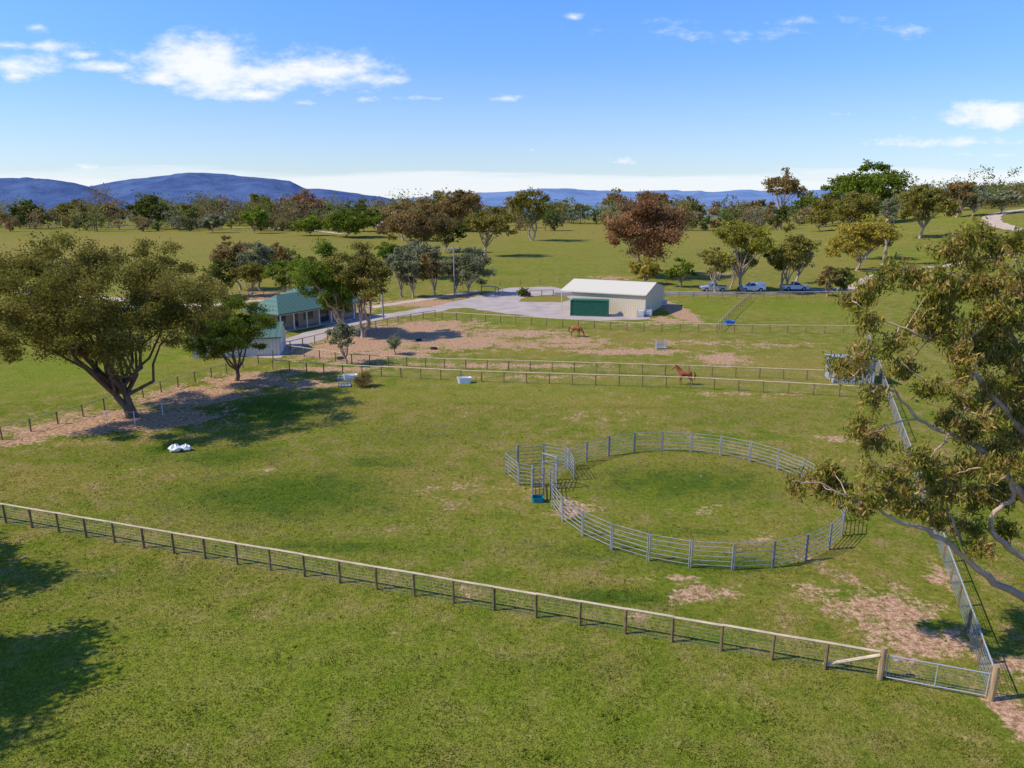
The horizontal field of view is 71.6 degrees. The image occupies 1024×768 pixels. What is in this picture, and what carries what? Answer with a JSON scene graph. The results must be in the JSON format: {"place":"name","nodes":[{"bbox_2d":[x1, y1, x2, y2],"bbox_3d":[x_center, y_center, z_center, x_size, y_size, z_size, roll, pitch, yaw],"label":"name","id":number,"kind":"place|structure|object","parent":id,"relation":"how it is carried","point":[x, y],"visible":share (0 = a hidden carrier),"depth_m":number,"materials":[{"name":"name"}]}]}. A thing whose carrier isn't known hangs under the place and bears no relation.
{"place":"outdoors","nodes":[
{"label":"outdoors","id":0,"kind":"place"},
{"bbox_2d":[0,177,133,212],"bbox_3d":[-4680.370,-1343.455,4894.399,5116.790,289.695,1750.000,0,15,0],"label":"mountain","id":1,"kind":"structure","parent":0,"point":[48,193],"depth_m":4610.56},
{"bbox_2d":[89,173,396,207],"bbox_3d":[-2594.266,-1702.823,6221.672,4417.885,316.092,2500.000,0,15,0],"label":"mountain","id":2,"kind":"structure","parent":0,"point":[178,186],"depth_m":5830.05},
{"bbox_2d":[242,304,452,357],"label":"gravel driveway","id":3,"kind":"structure","parent":0,"point":[308,340],"depth_m":103.21,"materials":[{"name":"grey gravel"}]},
{"bbox_2d":[366,291,484,307],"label":"dirt track","id":4,"kind":"structure","parent":0,"point":[414,300],"depth_m":134.97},
{"bbox_2d":[0,203,1023,767],"bbox_3d":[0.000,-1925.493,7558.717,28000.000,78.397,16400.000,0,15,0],"label":"ground","id":5,"kind":"structure","parent":0,"point":[564,255],"depth_m":40.35,"materials":[{"name":"green plant"}]},
{"bbox_2d":[7,199,45,227],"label":"gum tree","id":6,"kind":"object","parent":5,"relation":"on","point":[24,207],"visible":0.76,"depth_m":452.83,"materials":[{"name":"green plant"}]},
{"bbox_2d":[53,199,91,218],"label":"gum tree","id":7,"kind":"object","parent":5,"relation":"on","point":[58,209],"visible":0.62,"depth_m":483.72,"materials":[{"name":"green plant"}]},
{"bbox_2d":[91,203,128,225],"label":"gum tree","id":8,"kind":"object","parent":5,"relation":"on","point":[113,209],"visible":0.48,"depth_m":488.56,"materials":[{"name":"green plant"}]},
{"bbox_2d":[0,228,238,418],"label":"gum tree","id":9,"kind":"object","parent":5,"relation":"on","point":[48,312],"visible":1,"depth_m":57.16,"materials":[{"name":"green plant"}]},
{"bbox_2d":[0,350,273,439],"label":"post and rail fence","id":10,"kind":"object","parent":5,"relation":"on","point":[82,409],"visible":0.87,"depth_m":64.26,"materials":[{"name":"brown wood"}]},
{"bbox_2d":[124,194,174,228],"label":"gum tree","id":11,"kind":"object","parent":5,"relation":"on","point":[148,208],"visible":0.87,"depth_m":444.06,"materials":[{"name":"green plant"}]},
{"bbox_2d":[175,203,205,221],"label":"gum tree","id":12,"kind":"object","parent":5,"relation":"on","point":[182,207],"visible":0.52,"depth_m":469.32,"materials":[{"name":"green plant"}]},
{"bbox_2d":[197,211,225,232],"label":"gum tree","id":13,"kind":"object","parent":5,"relation":"on","point":[214,220],"visible":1,"depth_m":390.71,"materials":[{"name":"green plant"}]},
{"bbox_2d":[200,259,236,290],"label":"gum tree","id":14,"kind":"object","parent":5,"relation":"on","point":[217,270],"visible":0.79,"depth_m":137.48,"materials":[{"name":"green plant"}]},
{"bbox_2d":[178,291,280,380],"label":"young gum tree","id":15,"kind":"object","parent":5,"relation":"on","point":[239,326],"visible":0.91,"depth_m":71.95,"materials":[{"name":"green plant"}]},
{"bbox_2d":[206,234,252,289],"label":"gum tree","id":16,"kind":"object","parent":5,"relation":"on","point":[221,253],"visible":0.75,"depth_m":146.66,"materials":[{"name":"green plant"}]},
{"bbox_2d":[189,321,286,357],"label":"cream garage","id":17,"kind":"structure","parent":5,"relation":"on","point":[274,339],"depth_m":86.56,"materials":[{"name":"white paint"}]},
{"bbox_2d":[226,261,265,295],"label":"gum tree","id":18,"kind":"object","parent":5,"relation":"on","point":[251,273],"visible":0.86,"depth_m":136.78,"materials":[{"name":"green plant"}]},
{"bbox_2d":[238,206,268,232],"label":"gum tree","id":19,"kind":"object","parent":5,"relation":"on","point":[252,217],"visible":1,"depth_m":382.67,"materials":[{"name":"green plant"}]},
{"bbox_2d":[233,240,274,290],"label":"gum tree","id":20,"kind":"object","parent":5,"relation":"on","point":[242,259],"visible":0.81,"depth_m":145.05,"materials":[{"name":"green plant"}]},
{"bbox_2d":[248,192,279,212],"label":"gum tree","id":21,"kind":"object","parent":5,"relation":"on","point":[254,196],"visible":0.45,"depth_m":493.82,"materials":[{"name":"green plant"}]},
{"bbox_2d":[255,242,296,276],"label":"gum tree","id":22,"kind":"object","parent":5,"relation":"on","point":[280,251],"visible":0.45,"depth_m":169.15,"materials":[{"name":"brown plant"}]},
{"bbox_2d":[259,245,307,291],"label":"gum tree","id":23,"kind":"object","parent":5,"relation":"on","point":[279,266],"visible":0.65,"depth_m":132.20,"materials":[{"name":"green plant"}]},
{"bbox_2d":[275,189,326,217],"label":"gum tree","id":24,"kind":"object","parent":5,"relation":"on","point":[301,196],"visible":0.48,"depth_m":487.39,"materials":[{"name":"brown plant"}]},
{"bbox_2d":[251,304,355,327],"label":"brick walls","id":25,"kind":"structure","parent":5,"relation":"on","point":[301,321],"depth_m":107.28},
{"bbox_2d":[241,289,362,315],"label":"roof","id":26,"kind":"structure","parent":25,"relation":"on","point":[288,303],"depth_m":103.92,"materials":[{"name":"green metal"}]},
{"bbox_2d":[278,308,328,325],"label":"windows and door","id":27,"kind":"structure","parent":25,"relation":"in","point":[324,314],"depth_m":107.73,"materials":[{"name":"black glass"}]},
{"bbox_2d":[288,215,325,235],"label":"gum tree","id":28,"kind":"object","parent":5,"relation":"on","point":[312,223],"visible":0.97,"depth_m":358.28,"materials":[{"name":"green plant"}]},
{"bbox_2d":[284,237,361,336],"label":"gum tree","id":29,"kind":"object","parent":5,"relation":"on","point":[320,276],"visible":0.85,"depth_m":95.83,"materials":[{"name":"green plant"}]},
{"bbox_2d":[285,315,363,331],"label":"verandah slab","id":30,"kind":"structure","parent":5,"relation":"on","point":[317,324],"depth_m":107.49,"materials":[{"name":"grey concrete"}]},
{"bbox_2d":[313,286,361,323],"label":"gum tree","id":31,"kind":"object","parent":5,"relation":"on","point":[349,299],"visible":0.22,"depth_m":100.70,"materials":[{"name":"green plant"}]},
{"bbox_2d":[324,321,361,363],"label":"gum tree","id":32,"kind":"object","parent":5,"relation":"on","point":[341,330],"visible":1,"depth_m":80.61,"materials":[{"name":"green plant"}]},
{"bbox_2d":[322,207,382,236],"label":"gum tree","id":33,"kind":"object","parent":5,"relation":"on","point":[352,221],"visible":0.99,"depth_m":343.11,"materials":[{"name":"green plant"}]},
{"bbox_2d":[321,239,393,337],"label":"gum tree","id":34,"kind":"object","parent":5,"relation":"on","point":[360,264],"visible":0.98,"depth_m":94.97,"materials":[{"name":"green plant"}]},
{"bbox_2d":[282,310,435,349],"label":"post and rail fence","id":35,"kind":"object","parent":5,"relation":"on","point":[356,327],"visible":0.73,"depth_m":103.95,"materials":[{"name":"brown wood"}]},
{"bbox_2d":[352,371,374,388],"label":"dead shrub","id":36,"kind":"object","parent":5,"relation":"on","point":[363,378],"visible":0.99,"depth_m":71.85,"materials":[{"name":"brown plant"}]},
{"bbox_2d":[347,202,385,230],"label":"gum tree","id":37,"kind":"object","parent":5,"relation":"on","point":[368,211],"visible":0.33,"depth_m":412.75,"materials":[{"name":"green plant"}]},
{"bbox_2d":[373,241,399,277],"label":"gum tree","id":38,"kind":"object","parent":5,"relation":"on","point":[385,250],"visible":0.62,"depth_m":169.78,"materials":[{"name":"green plant"}]},
{"bbox_2d":[385,333,402,353],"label":"young gum tree","id":39,"kind":"object","parent":5,"relation":"on","point":[393,342],"visible":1,"depth_m":86.70,"materials":[{"name":"green plant"}]},
{"bbox_2d":[384,247,412,296],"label":"gum tree","id":40,"kind":"object","parent":5,"relation":"on","point":[395,263],"visible":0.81,"depth_m":135.99,"materials":[{"name":"green plant"}]},
{"bbox_2d":[382,197,421,240],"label":"gum tree","id":41,"kind":"object","parent":5,"relation":"on","point":[404,205],"visible":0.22,"depth_m":318.93,"materials":[{"name":"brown plant"}]},
{"bbox_2d":[394,252,426,297],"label":"gum tree","id":42,"kind":"object","parent":5,"relation":"on","point":[414,265],"visible":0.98,"depth_m":135.37,"materials":[{"name":"green plant"}]},
{"bbox_2d":[374,196,457,245],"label":"gum tree","id":43,"kind":"object","parent":5,"relation":"on","point":[423,228],"visible":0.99,"depth_m":220.61,"materials":[{"name":"brown plant"}]},
{"bbox_2d":[397,240,441,260],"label":"gum tree","id":44,"kind":"object","parent":5,"relation":"on","point":[414,247],"visible":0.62,"depth_m":169.39,"materials":[{"name":"green plant"}]},
{"bbox_2d":[417,251,445,296],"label":"gum tree","id":45,"kind":"object","parent":5,"relation":"on","point":[433,267],"visible":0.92,"depth_m":137.15,"materials":[{"name":"brown plant"}]},
{"bbox_2d":[416,190,450,210],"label":"gum tree","id":46,"kind":"object","parent":5,"relation":"on","point":[437,193],"visible":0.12,"depth_m":475.38,"materials":[{"name":"green plant"}]},
{"bbox_2d":[0,503,880,676],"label":"post and rail fence","id":47,"kind":"object","parent":5,"relation":"on","point":[672,622],"visible":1,"depth_m":33.36,"materials":[{"name":"brown wood"}]},
{"bbox_2d":[428,218,468,251],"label":"gum tree","id":48,"kind":"object","parent":5,"relation":"on","point":[459,231],"visible":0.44,"depth_m":253.12,"materials":[{"name":"green plant"}]},
{"bbox_2d":[439,247,469,293],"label":"gum tree","id":49,"kind":"object","parent":5,"relation":"on","point":[448,267],"visible":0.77,"depth_m":140.88,"materials":[{"name":"green plant"}]},
{"bbox_2d":[428,188,487,223],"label":"gum tree","id":50,"kind":"object","parent":5,"relation":"on","point":[452,205],"visible":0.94,"depth_m":410.33,"materials":[{"name":"brown plant"}]},
{"bbox_2d":[449,246,497,294],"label":"gum tree","id":51,"kind":"object","parent":5,"relation":"on","point":[474,267],"visible":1,"depth_m":140.20,"materials":[{"name":"green plant"}]},
{"bbox_2d":[461,206,520,255],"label":"gum tree","id":52,"kind":"object","parent":5,"relation":"on","point":[496,221],"visible":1,"depth_m":234.04,"materials":[{"name":"green plant"}]},
{"bbox_2d":[0,165,1023,231],"bbox_3d":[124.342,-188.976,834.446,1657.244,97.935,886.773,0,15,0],"label":"distant tree line","id":53,"kind":"object","parent":5,"relation":"on","point":[746,213],"visible":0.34,"depth_m":460.54,"materials":[{"name":"green plant"}]},
{"bbox_2d":[504,187,553,240],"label":"gum tree","id":54,"kind":"object","parent":5,"relation":"on","point":[520,201],"visible":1,"depth_m":330.16,"materials":[{"name":"green plant"}]},
{"bbox_2d":[505,443,574,496],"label":"holding yard","id":55,"kind":"structure","parent":5,"relation":"on","point":[532,483],"depth_m":47.48,"materials":[{"name":"metal"}]},
{"bbox_2d":[436,287,649,320],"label":"gravel yard","id":56,"kind":"structure","parent":5,"relation":"on","point":[507,302],"depth_m":127.40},
{"bbox_2d":[570,298,608,316],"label":"green shipping container","id":57,"kind":"object","parent":56,"relation":"on","point":[589,307],"visible":1,"depth_m":115.47,"materials":[{"name":"metal"}]},
{"bbox_2d":[560,279,664,314],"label":"cream farm shed","id":58,"kind":"structure","parent":56,"relation":"on","point":[628,297],"depth_m":118.92,"materials":[{"name":"beige metal"}]},
{"bbox_2d":[443,312,643,330],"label":"post and rail fence","id":59,"kind":"object","parent":5,"relation":"on","point":[546,319],"visible":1,"depth_m":106.85,"materials":[{"name":"brown wood"}]},
{"bbox_2d":[555,198,589,222],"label":"gum tree","id":60,"kind":"object","parent":5,"relation":"on","point":[564,206],"visible":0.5,"depth_m":536.20,"materials":[{"name":"green plant"}]},
{"bbox_2d":[272,359,887,399],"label":"post and rail fence","id":61,"kind":"object","parent":5,"relation":"on","point":[666,381],"visible":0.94,"depth_m":72.79,"materials":[{"name":"brown wood"}]},
{"bbox_2d":[288,345,881,382],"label":"post and rail fence","id":62,"kind":"object","parent":5,"relation":"on","point":[759,370],"visible":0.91,"depth_m":78.30,"materials":[{"name":"brown wood"}]},
{"bbox_2d":[601,188,624,208],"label":"gum tree","id":63,"kind":"object","parent":5,"relation":"on","point":[608,198],"visible":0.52,"depth_m":696.49,"materials":[{"name":"green plant"}]},
{"bbox_2d":[627,255,663,281],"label":"gum tree","id":64,"kind":"object","parent":5,"relation":"on","point":[650,267],"visible":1,"depth_m":157.21,"materials":[{"name":"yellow plant"}]},
{"bbox_2d":[601,190,697,276],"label":"gum tree","id":65,"kind":"object","parent":5,"relation":"on","point":[669,229],"visible":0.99,"depth_m":166.58,"materials":[{"name":"brown plant"}]},
{"bbox_2d":[664,256,698,286],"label":"gum tree","id":66,"kind":"object","parent":5,"relation":"on","point":[681,271],"visible":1,"depth_m":152.51,"materials":[{"name":"green plant"}]},
{"bbox_2d":[672,364,695,384],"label":"chestnut horse","id":67,"kind":"object","parent":5,"relation":"on","point":[681,372],"visible":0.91,"depth_m":72.66},
{"bbox_2d":[676,196,704,212],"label":"gum tree","id":68,"kind":"object","parent":5,"relation":"on","point":[699,207],"visible":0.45,"depth_m":608.75,"materials":[{"name":"green plant"}]},
{"bbox_2d":[549,431,845,570],"bbox_3d":[11.356,6.591,45.015,17.834,1.550,17.954,0,15,0],"label":"round pen","id":69,"kind":"object","parent":5,"relation":"on","point":[691,550],"visible":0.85,"depth_m":39.58,"materials":[{"name":"metal"}]},
{"bbox_2d":[696,247,740,291],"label":"gum tree","id":70,"kind":"object","parent":5,"relation":"on","point":[710,258],"visible":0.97,"depth_m":143.03,"materials":[{"name":"green plant"}]},
{"bbox_2d":[712,218,777,291],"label":"gum tree","id":71,"kind":"object","parent":5,"relation":"on","point":[736,237],"visible":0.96,"depth_m":142.91,"materials":[{"name":"green plant"}]},
{"bbox_2d":[643,323,862,333],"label":"post and rail fence","id":72,"kind":"object","parent":5,"relation":"on","point":[680,324],"visible":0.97,"depth_m":101.17,"materials":[{"name":"brown wood"}]},
{"bbox_2d":[664,291,852,297],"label":"post and rail fence","id":73,"kind":"object","parent":5,"relation":"on","point":[756,292],"visible":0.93,"depth_m":136.95,"materials":[{"name":"brown wood"}]},
{"bbox_2d":[747,199,775,212],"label":"gum tree","id":74,"kind":"object","parent":5,"relation":"on","point":[762,201],"visible":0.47,"depth_m":590.95,"materials":[{"name":"green plant"}]},
{"bbox_2d":[773,205,788,229],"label":"gum tree","id":75,"kind":"object","parent":5,"relation":"on","point":[781,214],"visible":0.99,"depth_m":412.93,"materials":[{"name":"green plant"}]},
{"bbox_2d":[761,167,812,208],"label":"gum tree","id":76,"kind":"object","parent":5,"relation":"on","point":[787,185],"visible":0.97,"depth_m":560.81,"materials":[{"name":"brown plant"}]},
{"bbox_2d":[761,224,821,290],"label":"gum tree","id":77,"kind":"object","parent":5,"relation":"on","point":[790,250],"visible":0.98,"depth_m":144.14,"materials":[{"name":"green plant"}]},
{"bbox_2d":[791,190,818,216],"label":"gum tree","id":78,"kind":"object","parent":5,"relation":"on","point":[805,200],"visible":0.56,"depth_m":527.23,"materials":[{"name":"green plant"}]},
{"bbox_2d":[793,233,816,281],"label":"gum tree","id":79,"kind":"object","parent":5,"relation":"on","point":[798,272],"visible":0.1,"depth_m":159.86,"materials":[{"name":"green plant"}]},
{"bbox_2d":[801,209,835,230],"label":"gum tree","id":80,"kind":"object","parent":5,"relation":"on","point":[819,218],"visible":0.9,"depth_m":367.22,"materials":[{"name":"green plant"}]},
{"bbox_2d":[810,193,837,226],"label":"gum tree","id":81,"kind":"object","parent":5,"relation":"on","point":[822,204],"visible":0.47,"depth_m":408.05,"materials":[{"name":"green plant"}]},
{"bbox_2d":[814,265,842,295],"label":"gum tree","id":82,"kind":"object","parent":5,"relation":"on","point":[827,272],"visible":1,"depth_m":138.09,"materials":[{"name":"green plant"}]},
{"bbox_2d":[831,267,858,294],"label":"gum tree","id":83,"kind":"object","parent":5,"relation":"on","point":[842,283],"visible":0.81,"depth_m":139.80,"materials":[{"name":"green plant"}]},
{"bbox_2d":[825,354,875,383],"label":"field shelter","id":84,"kind":"object","parent":5,"relation":"on","point":[851,381],"visible":0.34,"depth_m":73.39,"materials":[{"name":"grey metal"}]},
{"bbox_2d":[827,190,882,223],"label":"gum tree","id":85,"kind":"object","parent":5,"relation":"on","point":[855,205],"visible":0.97,"depth_m":343.91,"materials":[{"name":"green plant"}]},
{"bbox_2d":[827,646,887,680],"bbox_3d":[13.718,10.954,28.463,2.221,1.450,0.239,6,16,22],"label":"gate post","id":86,"kind":"object","parent":5,"relation":"on","point":[882,655],"visible":1,"depth_m":28.11,"materials":[{"name":"beige wood"}]},
{"bbox_2d":[824,217,904,270],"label":"gum tree","id":87,"kind":"object","parent":5,"relation":"on","point":[868,234],"visible":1,"depth_m":184.37,"materials":[{"name":"green plant"}]},
{"bbox_2d":[819,159,916,218],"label":"gum tree","id":88,"kind":"object","parent":5,"relation":"on","point":[872,183],"visible":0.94,"depth_m":378.89,"materials":[{"name":"green plant"}]},
{"bbox_2d":[845,212,903,258],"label":"gum tree","id":89,"kind":"object","parent":5,"relation":"on","point":[873,219],"visible":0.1,"depth_m":219.02,"materials":[{"name":"green plant"}]},
{"bbox_2d":[873,189,904,264],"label":"gum tree","id":90,"kind":"object","parent":5,"relation":"on","point":[888,203],"visible":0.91,"depth_m":199.05,"materials":[{"name":"green plant"}]},
{"bbox_2d":[785,214,1023,601],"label":"eucalyptus tree","id":91,"kind":"object","parent":5,"relation":"on","point":[998,316],"visible":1,"depth_m":27.75,"materials":[{"name":"green plant"}]},
{"bbox_2d":[853,295,993,686],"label":"boundary fence","id":92,"kind":"object","parent":5,"relation":"on","point":[969,624],"visible":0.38,"depth_m":34.26,"materials":[{"name":"grey metal"}]},
{"bbox_2d":[896,184,961,238],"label":"gum tree","id":93,"kind":"object","parent":5,"relation":"on","point":[924,198],"visible":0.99,"depth_m":281.75,"materials":[{"name":"green plant"}]},
{"bbox_2d":[941,181,983,217],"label":"gum tree","id":94,"kind":"object","parent":5,"relation":"on","point":[961,190],"visible":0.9,"depth_m":367.79,"materials":[{"name":"brown plant"}]},
{"bbox_2d":[957,184,997,215],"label":"gum tree","id":95,"kind":"object","parent":5,"relation":"on","point":[988,196],"visible":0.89,"depth_m":364.36,"materials":[{"name":"green plant"}]},
{"bbox_2d":[987,664,1000,701],"bbox_3d":[18.250,11.332,26.913,0.240,1.500,0.228,0,15,0],"label":"gate post","id":96,"kind":"object","parent":5,"relation":"on","point":[994,678],"visible":1,"depth_m":26.83,"materials":[{"name":"beige wood"}]},
{"bbox_2d":[885,655,990,695],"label":"farm gate","id":97,"kind":"structure","parent":96,"relation":"attached to","point":[895,660],"depth_m":27.51,"materials":[{"name":"metal"}]},
{"bbox_2d":[990,190,1023,213],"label":"gum tree","id":98,"kind":"object","parent":5,"relation":"on","point":[1003,197],"visible":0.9,"depth_m":364.83,"materials":[{"name":"green plant"}]},
{"bbox_2d":[0,0,1023,198],"label":"sky","id":99,"kind":"structure","parent":0,"point":[365,97],"materials":[{"name":"blue"}]},
{"bbox_2d":[518,294,569,301],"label":"grass island","id":100,"kind":"structure","parent":0,"point":[548,298],"depth_m":136.30,"materials":[{"name":"green plant"}]},
{"bbox_2d":[395,188,987,205],"bbox_3d":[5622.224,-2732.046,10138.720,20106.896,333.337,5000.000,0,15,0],"label":"mountain range","id":101,"kind":"structure","parent":0,"point":[588,197],"depth_m":9333.42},
{"bbox_2d":[554,287,854,295],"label":"asphalt road","id":102,"kind":"structure","parent":0,"point":[724,292],"depth_m":145.00,"materials":[{"name":"grey asphalt"}]},
{"bbox_2d":[699,282,727,291],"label":"parked pickup truck","id":103,"kind":"object","parent":102,"relation":"on","point":[721,288],"visible":1,"depth_m":146.26,"materials":[{"name":"silver metal"}]},
{"bbox_2d":[737,282,765,291],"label":"parked pickup truck","id":104,"kind":"object","parent":102,"relation":"on","point":[759,286],"visible":0.87,"depth_m":146.23,"materials":[{"name":"white paint"}]},
{"bbox_2d":[782,281,809,290],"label":"parked pickup truck","id":105,"kind":"object","parent":102,"relation":"on","point":[794,285],"visible":0.94,"depth_m":147.72,"materials":[{"name":"white paint"}]},
{"bbox_2d":[981,209,1023,230],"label":"dirt road","id":106,"kind":"structure","parent":0,"point":[996,220],"depth_m":335.55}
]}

